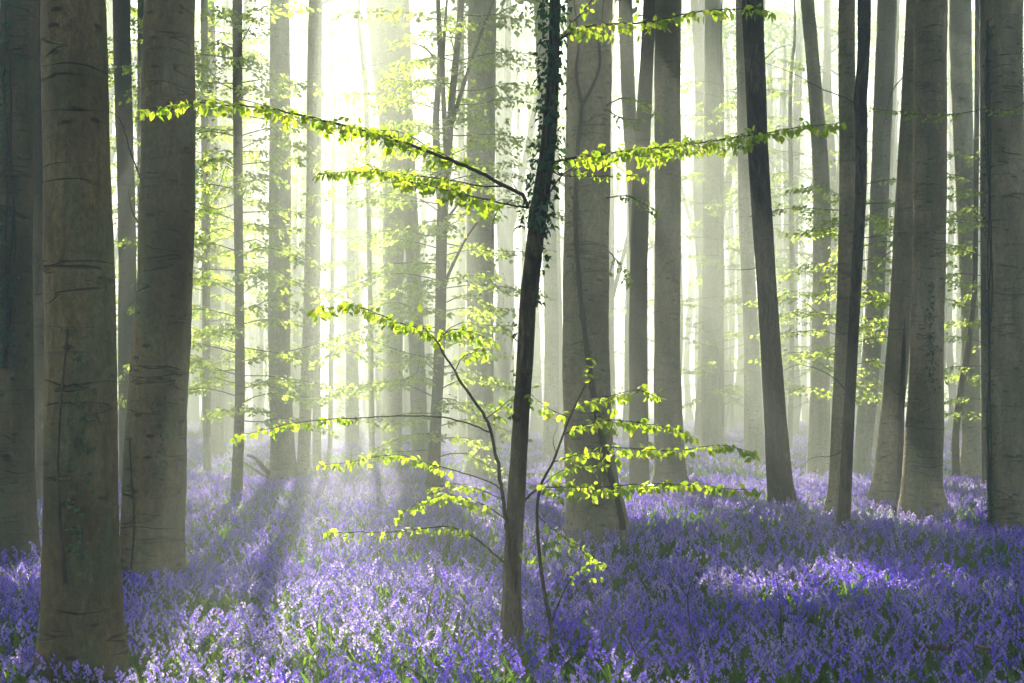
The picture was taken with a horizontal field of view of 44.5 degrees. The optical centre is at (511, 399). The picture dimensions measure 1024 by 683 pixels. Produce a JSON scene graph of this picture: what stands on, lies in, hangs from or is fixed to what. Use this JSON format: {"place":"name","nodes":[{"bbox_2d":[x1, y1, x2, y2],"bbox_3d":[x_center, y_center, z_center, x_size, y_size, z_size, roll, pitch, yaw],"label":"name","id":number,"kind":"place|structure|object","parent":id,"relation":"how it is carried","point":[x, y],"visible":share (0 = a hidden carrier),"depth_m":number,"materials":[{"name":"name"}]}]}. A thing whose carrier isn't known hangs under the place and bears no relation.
{"place":"outdoors","nodes":[
{"label":"outdoors","id":0,"kind":"place"},
{"bbox_2d":[0,408,1023,682],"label":"ground","id":1,"kind":"structure","parent":0,"point":[205,610],"depth_m":13.34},
{"bbox_2d":[0,0,40,569],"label":"beech tree","id":2,"kind":"object","parent":1,"relation":"on","point":[19,526],"visible":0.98,"depth_m":13.84,"materials":[{"name":"grey plant"}]},
{"bbox_2d":[33,0,44,511],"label":"beech tree","id":3,"kind":"object","parent":1,"relation":"on","point":[39,345],"visible":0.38,"depth_m":20.09,"materials":[{"name":"grey plant"}]},
{"bbox_2d":[33,0,128,682],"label":"beech tree","id":4,"kind":"object","parent":1,"relation":"on","point":[81,618],"visible":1,"depth_m":7.64,"materials":[{"name":"grey plant"}]},
{"bbox_2d":[107,0,117,314],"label":"beech tree","id":5,"kind":"object","parent":1,"relation":"on","point":[110,22],"visible":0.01,"depth_m":52.06,"materials":[{"name":"grey plant"}]},
{"bbox_2d":[113,0,136,487],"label":"beech tree","id":6,"kind":"object","parent":1,"relation":"on","point":[127,275],"visible":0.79,"depth_m":24.99,"materials":[{"name":"grey plant"}]},
{"bbox_2d":[109,0,195,590],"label":"beech tree","id":7,"kind":"object","parent":1,"relation":"on","point":[153,506],"visible":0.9,"depth_m":11.77,"materials":[{"name":"grey plant"}]},
{"bbox_2d":[108,0,259,367],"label":"young beech tree","id":8,"kind":"object","parent":1,"relation":"on","point":[138,21],"visible":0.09,"depth_m":28.01,"materials":[{"name":"green plant"}]},
{"bbox_2d":[190,114,200,424],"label":"beech tree","id":9,"kind":"object","parent":1,"relation":"on","point":[194,413],"visible":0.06,"depth_m":88.46,"materials":[{"name":"grey plant"}]},
{"bbox_2d":[107,0,307,478],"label":"young beech tree","id":10,"kind":"object","parent":1,"relation":"on","point":[205,262],"visible":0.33,"depth_m":28.80,"materials":[{"name":"green plant"}]},
{"bbox_2d":[106,0,320,477],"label":"beech tree","id":11,"kind":"object","parent":1,"relation":"on","point":[313,107],"visible":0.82,"depth_m":27.17,"materials":[{"name":"grey plant"}]},
{"bbox_2d":[208,1,224,462],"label":"beech tree","id":12,"kind":"object","parent":1,"relation":"on","point":[217,439],"visible":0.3,"depth_m":35.52,"materials":[{"name":"grey plant"}]},
{"bbox_2d":[131,0,302,365],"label":"beech tree","id":13,"kind":"object","parent":1,"relation":"on","point":[218,36],"visible":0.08,"depth_m":59.20,"materials":[{"name":"green plant"}]},
{"bbox_2d":[132,0,324,437],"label":"beech tree","id":14,"kind":"object","parent":1,"relation":"on","point":[253,124],"visible":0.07,"depth_m":65.30,"materials":[{"name":"green plant"}]},
{"bbox_2d":[191,0,266,443],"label":"beech tree","id":15,"kind":"object","parent":1,"relation":"on","point":[228,242],"visible":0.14,"depth_m":51.77,"materials":[{"name":"grey plant"}]},
{"bbox_2d":[195,2,268,432],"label":"beech tree","id":16,"kind":"object","parent":1,"relation":"on","point":[262,146],"visible":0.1,"depth_m":71.37,"materials":[{"name":"grey plant"}]},
{"bbox_2d":[136,1,343,438],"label":"beech tree","id":17,"kind":"object","parent":1,"relation":"on","point":[252,332],"visible":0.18,"depth_m":66.13,"materials":[{"name":"grey plant"}]},
{"bbox_2d":[108,0,385,502],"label":"young beech tree","id":18,"kind":"object","parent":1,"relation":"on","point":[241,273],"visible":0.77,"depth_m":21.21,"materials":[{"name":"green plant"}]},
{"bbox_2d":[188,0,343,441],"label":"beech tree","id":19,"kind":"object","parent":1,"relation":"on","point":[260,436],"visible":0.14,"depth_m":54.56,"materials":[{"name":"grey plant"}]},
{"bbox_2d":[191,0,342,446],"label":"beech tree","id":20,"kind":"object","parent":1,"relation":"on","point":[245,77],"visible":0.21,"depth_m":48.54,"materials":[{"name":"grey plant"}]},
{"bbox_2d":[219,33,337,363],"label":"beech tree","id":21,"kind":"object","parent":1,"relation":"on","point":[291,275],"visible":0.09,"depth_m":68.78,"materials":[{"name":"green plant"}]},
{"bbox_2d":[247,2,372,380],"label":"beech tree","id":22,"kind":"object","parent":1,"relation":"on","point":[299,265],"visible":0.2,"depth_m":66.31,"materials":[{"name":"green plant"}]},
{"bbox_2d":[216,9,411,438],"bbox_3d":[-10.302,-9.068,61.422,10.790,22.775,9.515,0,0,0],"label":"beech tree","id":23,"kind":"object","parent":1,"relation":"on","point":[297,409],"visible":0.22,"depth_m":61.90,"materials":[{"name":"grey plant"}]},
{"bbox_2d":[227,1,426,451],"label":"young beech tree","id":24,"kind":"object","parent":1,"relation":"on","point":[333,166],"visible":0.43,"depth_m":40.87,"materials":[{"name":"green plant"}]},
{"bbox_2d":[246,0,418,415],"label":"beech tree","id":25,"kind":"object","parent":1,"relation":"on","point":[294,236],"visible":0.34,"depth_m":56.84,"materials":[{"name":"grey plant"}]},
{"bbox_2d":[292,101,375,426],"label":"beech tree","id":26,"kind":"object","parent":1,"relation":"on","point":[340,415],"visible":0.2,"depth_m":84.59,"materials":[{"name":"grey plant"}]},
{"bbox_2d":[290,44,378,431],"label":"beech tree","id":27,"kind":"object","parent":1,"relation":"on","point":[365,407],"visible":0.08,"depth_m":77.67,"materials":[{"name":"grey plant"}]},
{"bbox_2d":[106,0,564,482],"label":"beech tree","id":28,"kind":"object","parent":1,"relation":"on","point":[283,462],"visible":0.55,"depth_m":25.04,"materials":[{"name":"grey plant"}]},
{"bbox_2d":[299,107,377,424],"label":"beech tree","id":29,"kind":"object","parent":1,"relation":"on","point":[336,379],"visible":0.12,"depth_m":89.13,"materials":[{"name":"grey plant"}]},
{"bbox_2d":[322,74,417,430],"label":"beech tree","id":30,"kind":"object","parent":1,"relation":"on","point":[342,224],"visible":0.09,"depth_m":79.88,"materials":[{"name":"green plant"}]},
{"bbox_2d":[322,104,426,432],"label":"beech tree","id":31,"kind":"object","parent":1,"relation":"on","point":[407,409],"visible":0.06,"depth_m":76.87,"materials":[{"name":"grey plant"}]},
{"bbox_2d":[297,0,456,442],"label":"beech tree","id":32,"kind":"object","parent":1,"relation":"on","point":[351,431],"visible":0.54,"depth_m":52.87,"materials":[{"name":"grey plant"}]},
{"bbox_2d":[290,0,466,465],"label":"young beech tree","id":33,"kind":"object","parent":1,"relation":"on","point":[369,214],"visible":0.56,"depth_m":34.37,"materials":[{"name":"green plant"}]},
{"bbox_2d":[323,0,445,438],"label":"beech tree","id":34,"kind":"object","parent":1,"relation":"on","point":[368,79],"visible":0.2,"depth_m":67.65,"materials":[{"name":"grey plant"}]},
{"bbox_2d":[366,0,403,454],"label":"beech tree","id":35,"kind":"object","parent":1,"relation":"on","point":[380,32],"visible":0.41,"depth_m":36.75,"materials":[{"name":"grey plant"}]},
{"bbox_2d":[134,0,642,474],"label":"beech tree","id":36,"kind":"object","parent":1,"relation":"on","point":[316,441],"visible":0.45,"depth_m":29.73,"materials":[{"name":"grey plant"}]},
{"bbox_2d":[321,32,467,438],"bbox_3d":[-6.644,-8.997,64.921,9.192,22.846,8.846,0,0,0],"label":"beech tree","id":37,"kind":"object","parent":1,"relation":"on","point":[378,375],"visible":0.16,"depth_m":63.34,"materials":[{"name":"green plant"}]},
{"bbox_2d":[395,0,427,467],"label":"beech tree","id":38,"kind":"object","parent":1,"relation":"on","point":[418,400],"visible":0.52,"depth_m":33.62,"materials":[{"name":"grey plant"}]},
{"bbox_2d":[357,0,467,432],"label":"beech tree","id":39,"kind":"object","parent":1,"relation":"on","point":[424,207],"visible":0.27,"depth_m":62.18,"materials":[{"name":"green plant"}]},
{"bbox_2d":[295,0,566,506],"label":"young beech tree","id":40,"kind":"object","parent":1,"relation":"on","point":[441,228],"visible":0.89,"depth_m":20.36,"materials":[{"name":"green plant"}]},
{"bbox_2d":[367,0,530,436],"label":"beech tree","id":41,"kind":"object","parent":1,"relation":"on","point":[448,351],"visible":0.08,"depth_m":67.83,"materials":[{"name":"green plant"}]},
{"bbox_2d":[403,74,517,445],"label":"beech tree","id":42,"kind":"object","parent":1,"relation":"on","point":[453,413],"visible":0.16,"depth_m":51.14,"materials":[{"name":"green plant"}]},
{"bbox_2d":[457,0,466,455],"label":"beech tree","id":43,"kind":"object","parent":1,"relation":"on","point":[462,391],"visible":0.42,"depth_m":37.69,"materials":[{"name":"grey plant"}]},
{"bbox_2d":[463,0,497,483],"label":"beech tree","id":44,"kind":"object","parent":1,"relation":"on","point":[480,234],"visible":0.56,"depth_m":26.29,"materials":[{"name":"grey plant"}]},
{"bbox_2d":[420,0,543,400],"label":"beech tree","id":45,"kind":"object","parent":1,"relation":"on","point":[500,77],"visible":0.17,"depth_m":53.75,"materials":[{"name":"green plant"}]},
{"bbox_2d":[410,0,561,435],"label":"beech tree","id":46,"kind":"object","parent":1,"relation":"on","point":[496,165],"visible":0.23,"depth_m":58.52,"materials":[{"name":"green plant"}]},
{"bbox_2d":[413,43,562,418],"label":"beech tree","id":47,"kind":"object","parent":1,"relation":"on","point":[433,199],"visible":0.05,"depth_m":70.65,"materials":[{"name":"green plant"}]},
{"bbox_2d":[415,0,566,374],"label":"beech tree","id":48,"kind":"object","parent":1,"relation":"on","point":[519,159],"visible":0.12,"depth_m":64.02,"materials":[{"name":"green plant"}]},
{"bbox_2d":[137,0,846,664],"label":"young beech tree","id":49,"kind":"object","parent":1,"relation":"on","point":[539,216],"visible":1,"depth_m":8.70,"materials":[{"name":"green plant"}]},
{"bbox_2d":[0,413,1023,682],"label":"bluebells","id":50,"kind":"object","parent":1,"relation":"on","point":[718,581],"visible":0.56,"depth_m":11.01,"materials":[{"name":"purple plant"}]},
{"bbox_2d":[465,0,560,444],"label":"beech tree","id":51,"kind":"object","parent":1,"relation":"on","point":[509,228],"visible":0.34,"depth_m":49.11,"materials":[{"name":"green plant"}]},
{"bbox_2d":[464,15,566,437],"bbox_3d":[1.214,-9.156,58.454,7.194,22.777,8.754,0,0,0],"label":"beech tree","id":52,"kind":"object","parent":1,"relation":"on","point":[526,34],"visible":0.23,"depth_m":56.92,"materials":[{"name":"plant"}]},
{"bbox_2d":[464,27,617,436],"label":"beech tree","id":53,"kind":"object","parent":1,"relation":"on","point":[536,423],"visible":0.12,"depth_m":68.35,"materials":[{"name":"plant"}]},
{"bbox_2d":[534,0,558,464],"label":"beech tree","id":54,"kind":"object","parent":1,"relation":"on","point":[551,355],"visible":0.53,"depth_m":34.93,"materials":[{"name":"plant"}]},
{"bbox_2d":[533,94,623,440],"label":"beech tree","id":55,"kind":"object","parent":1,"relation":"on","point":[556,176],"visible":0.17,"depth_m":53.31,"materials":[{"name":"plant"}]},
{"bbox_2d":[561,0,663,549],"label":"beech tree","id":56,"kind":"object","parent":1,"relation":"on","point":[586,273],"visible":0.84,"depth_m":15.03,"materials":[{"name":"grey plant"}]},
{"bbox_2d":[559,0,689,439],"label":"beech tree","id":57,"kind":"object","parent":1,"relation":"on","point":[613,284],"visible":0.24,"depth_m":54.79,"materials":[{"name":"plant"}]},
{"bbox_2d":[618,0,635,250],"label":"beech tree","id":58,"kind":"object","parent":1,"relation":"on","point":[627,68],"visible":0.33,"depth_m":28.63,"materials":[{"name":"plant"}]},
{"bbox_2d":[511,358,761,668],"bbox_3d":[0.870,0.804,8.596,1.755,2.186,0.638,0,0,0],"label":"young beech tree","id":59,"kind":"object","parent":1,"relation":"on","point":[652,451],"visible":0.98,"depth_m":8.59,"materials":[{"name":"green plant"}]},
{"bbox_2d":[629,0,654,493],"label":"beech tree","id":60,"kind":"object","parent":1,"relation":"on","point":[639,467],"visible":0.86,"depth_m":23.74,"materials":[{"name":"grey plant"}]},
{"bbox_2d":[610,103,681,442],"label":"beech tree","id":61,"kind":"object","parent":1,"relation":"on","point":[625,435],"visible":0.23,"depth_m":51.84,"materials":[{"name":"plant"}]},
{"bbox_2d":[562,12,735,384],"bbox_3d":[6.118,-9.215,60.043,9.878,22.719,7.645,0,0,-29],"label":"beech tree","id":62,"kind":"object","parent":1,"relation":"on","point":[626,316],"visible":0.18,"depth_m":58.26,"materials":[{"name":"plant"}]},
{"bbox_2d":[566,0,737,387],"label":"beech tree","id":63,"kind":"object","parent":1,"relation":"on","point":[681,276],"visible":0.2,"depth_m":60.34,"materials":[{"name":"plant"}]},
{"bbox_2d":[651,0,689,495],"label":"beech tree","id":64,"kind":"object","parent":1,"relation":"on","point":[667,246],"visible":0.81,"depth_m":24.25,"materials":[{"name":"grey plant"}]},
{"bbox_2d":[533,0,830,478],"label":"beech tree","id":65,"kind":"object","parent":1,"relation":"on","point":[818,444],"visible":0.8,"depth_m":27.89,"materials":[{"name":"grey plant"}]},
{"bbox_2d":[614,14,787,386],"bbox_3d":[8.323,-9.221,61.717,10.446,22.786,9.522,0,0,0],"label":"beech tree","id":66,"kind":"object","parent":1,"relation":"on","point":[653,97],"visible":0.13,"depth_m":61.79,"materials":[{"name":"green plant"}]},
{"bbox_2d":[651,0,765,438],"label":"beech tree","id":67,"kind":"object","parent":1,"relation":"on","point":[699,98],"visible":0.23,"depth_m":51.60,"materials":[{"name":"grey plant"}]},
{"bbox_2d":[635,25,781,432],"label":"beech tree","id":68,"kind":"object","parent":1,"relation":"on","point":[730,419],"visible":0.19,"depth_m":68.46,"materials":[{"name":"grey plant"}]},
{"bbox_2d":[682,91,736,398],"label":"beech tree","id":69,"kind":"object","parent":1,"relation":"on","point":[697,290],"visible":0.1,"depth_m":86.52,"materials":[{"name":"grey plant"}]},
{"bbox_2d":[700,0,720,451],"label":"beech tree","id":70,"kind":"object","parent":1,"relation":"on","point":[709,430],"visible":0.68,"depth_m":42.36,"materials":[{"name":"grey plant"}]},
{"bbox_2d":[637,0,804,438],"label":"beech tree","id":71,"kind":"object","parent":1,"relation":"on","point":[701,3],"visible":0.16,"depth_m":54.39,"materials":[{"name":"grey plant"}]},
{"bbox_2d":[613,0,831,454],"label":"young beech tree","id":72,"kind":"object","parent":1,"relation":"on","point":[722,241],"visible":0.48,"depth_m":41.64,"materials":[{"name":"green plant"}]},
{"bbox_2d":[684,108,774,423],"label":"beech tree","id":73,"kind":"object","parent":1,"relation":"on","point":[688,411],"visible":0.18,"depth_m":90.98,"materials":[{"name":"grey plant"}]},
{"bbox_2d":[682,41,788,428],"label":"beech tree","id":74,"kind":"object","parent":1,"relation":"on","point":[739,367],"visible":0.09,"depth_m":74.39,"materials":[{"name":"grey plant"}]},
{"bbox_2d":[682,48,805,318],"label":"beech tree","id":75,"kind":"object","parent":1,"relation":"on","point":[779,218],"visible":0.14,"depth_m":71.82,"materials":[{"name":"grey plant"}]},
{"bbox_2d":[681,70,809,425],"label":"beech tree","id":76,"kind":"object","parent":1,"relation":"on","point":[742,363],"visible":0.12,"depth_m":78.05,"materials":[{"name":"grey plant"}]},
{"bbox_2d":[736,0,764,467],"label":"beech tree","id":77,"kind":"object","parent":1,"relation":"on","point":[753,426],"visible":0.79,"depth_m":33.64,"materials":[{"name":"grey plant"}]},
{"bbox_2d":[683,0,830,411],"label":"beech tree","id":78,"kind":"object","parent":1,"relation":"on","point":[783,53],"visible":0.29,"depth_m":62.37,"materials":[{"name":"grey plant"}]},
{"bbox_2d":[681,10,833,362],"bbox_3d":[10.954,-9.291,59.066,8.914,22.785,6.565,0,0,0],"label":"beech tree","id":79,"kind":"object","parent":1,"relation":"on","point":[779,15],"visible":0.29,"depth_m":58.13,"materials":[{"name":"green plant"}]},
{"bbox_2d":[681,5,835,434],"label":"beech tree","id":80,"kind":"object","parent":1,"relation":"on","point":[726,382],"visible":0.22,"depth_m":65.09,"materials":[{"name":"grey plant"}]},
{"bbox_2d":[728,0,797,509],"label":"rough barked tree","id":81,"kind":"object","parent":1,"relation":"on","point":[780,483],"visible":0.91,"depth_m":20.28,"materials":[{"name":"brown plant"}]},
{"bbox_2d":[682,0,863,438],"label":"beech tree","id":82,"kind":"object","parent":1,"relation":"on","point":[796,115],"visible":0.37,"depth_m":57.51,"materials":[{"name":"grey plant"}]},
{"bbox_2d":[692,0,893,449],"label":"young beech tree","id":83,"kind":"object","parent":1,"relation":"on","point":[791,63],"visible":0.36,"depth_m":41.68,"materials":[{"name":"green plant"}]},
{"bbox_2d":[691,0,905,418],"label":"beech tree","id":84,"kind":"object","parent":1,"relation":"on","point":[820,30],"visible":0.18,"depth_m":58.42,"materials":[{"name":"green plant"}]},
{"bbox_2d":[725,0,876,431],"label":"beech tree","id":85,"kind":"object","parent":1,"relation":"on","point":[770,100],"visible":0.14,"depth_m":65.26,"materials":[{"name":"grey plant"}]},
{"bbox_2d":[763,0,870,540],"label":"young tree","id":86,"kind":"object","parent":1,"relation":"on","point":[859,101],"visible":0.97,"depth_m":15.83,"materials":[{"name":"brown plant"}]},
{"bbox_2d":[799,131,836,421],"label":"beech tree","id":87,"kind":"object","parent":1,"relation":"on","point":[804,406],"visible":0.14,"depth_m":92.26,"materials":[{"name":"grey plant"}]},
{"bbox_2d":[735,0,900,384],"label":"beech tree","id":88,"kind":"object","parent":1,"relation":"on","point":[835,28],"visible":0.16,"depth_m":60.25,"materials":[{"name":"green plant"}]},
{"bbox_2d":[771,0,900,408],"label":"beech tree","id":89,"kind":"object","parent":1,"relation":"on","point":[830,138],"visible":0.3,"depth_m":51.11,"materials":[{"name":"grey plant"}]},
{"bbox_2d":[824,0,855,519],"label":"beech tree","id":90,"kind":"object","parent":1,"relation":"on","point":[846,48],"visible":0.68,"depth_m":18.04,"materials":[{"name":"grey plant"}]},
{"bbox_2d":[737,129,984,415],"bbox_3d":[6.672,-1.590,23.782,4.572,7.150,4.329,0,0,0],"label":"young beech tree","id":91,"kind":"object","parent":1,"relation":"on","point":[876,297],"visible":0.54,"depth_m":23.61,"materials":[{"name":"green plant"}]},
{"bbox_2d":[791,1,947,303],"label":"beech tree","id":92,"kind":"object","parent":1,"relation":"on","point":[895,157],"visible":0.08,"depth_m":61.68,"materials":[{"name":"grey plant"}]},
{"bbox_2d":[852,0,896,481],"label":"beech tree","id":93,"kind":"object","parent":1,"relation":"on","point":[884,71],"visible":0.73,"depth_m":26.31,"materials":[{"name":"grey plant"}]},
{"bbox_2d":[872,0,899,450],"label":"beech tree","id":94,"kind":"object","parent":1,"relation":"on","point":[881,379],"visible":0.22,"depth_m":42.40,"materials":[{"name":"grey plant"}]},
{"bbox_2d":[864,0,913,513],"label":"beech tree","id":95,"kind":"object","parent":1,"relation":"on","point":[883,482],"visible":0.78,"depth_m":20.07,"materials":[{"name":"grey plant"}]},
{"bbox_2d":[895,315,905,510],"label":"young tree","id":96,"kind":"object","parent":1,"relation":"on","point":[901,425],"visible":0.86,"depth_m":19.96,"materials":[{"name":"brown plant"}]},
{"bbox_2d":[896,0,948,527],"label":"beech tree","id":97,"kind":"object","parent":1,"relation":"on","point":[922,484],"visible":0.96,"depth_m":18.48,"materials":[{"name":"grey plant"}]},
{"bbox_2d":[870,0,974,430],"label":"beech tree","id":98,"kind":"object","parent":1,"relation":"on","point":[951,390],"visible":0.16,"depth_m":62.47,"materials":[{"name":"grey plant"}]},
{"bbox_2d":[872,130,980,421],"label":"young beech tree","id":99,"kind":"object","parent":1,"relation":"on","point":[973,324],"visible":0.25,"depth_m":25.91,"materials":[{"name":"green plant"}]},
{"bbox_2d":[868,0,1023,536],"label":"beech tree","id":100,"kind":"object","parent":1,"relation":"on","point":[1003,106],"visible":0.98,"depth_m":16.77,"materials":[{"name":"grey plant"}]},
{"bbox_2d":[946,138,979,393],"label":"beech tree","id":101,"kind":"object","parent":1,"relation":"on","point":[958,355],"visible":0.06,"depth_m":84.71,"materials":[{"name":"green plant"}]},
{"bbox_2d":[949,0,981,482],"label":"beech tree","id":102,"kind":"object","parent":1,"relation":"on","point":[960,35],"visible":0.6,"depth_m":27.11,"materials":[{"name":"grey plant"}]},
{"bbox_2d":[951,0,979,477],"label":"beech tree","id":103,"kind":"object","parent":1,"relation":"on","point":[956,425],"visible":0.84,"depth_m":26.44,"materials":[{"name":"grey plant"}]},
{"bbox_2d":[980,0,986,489],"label":"beech tree","id":104,"kind":"object","parent":1,"relation":"on","point":[983,283],"visible":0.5,"depth_m":23.30,"materials":[{"name":"grey plant"}]},
{"bbox_2d":[112,0,1023,409],"label":"sky","id":105,"kind":"structure","parent":0,"point":[620,329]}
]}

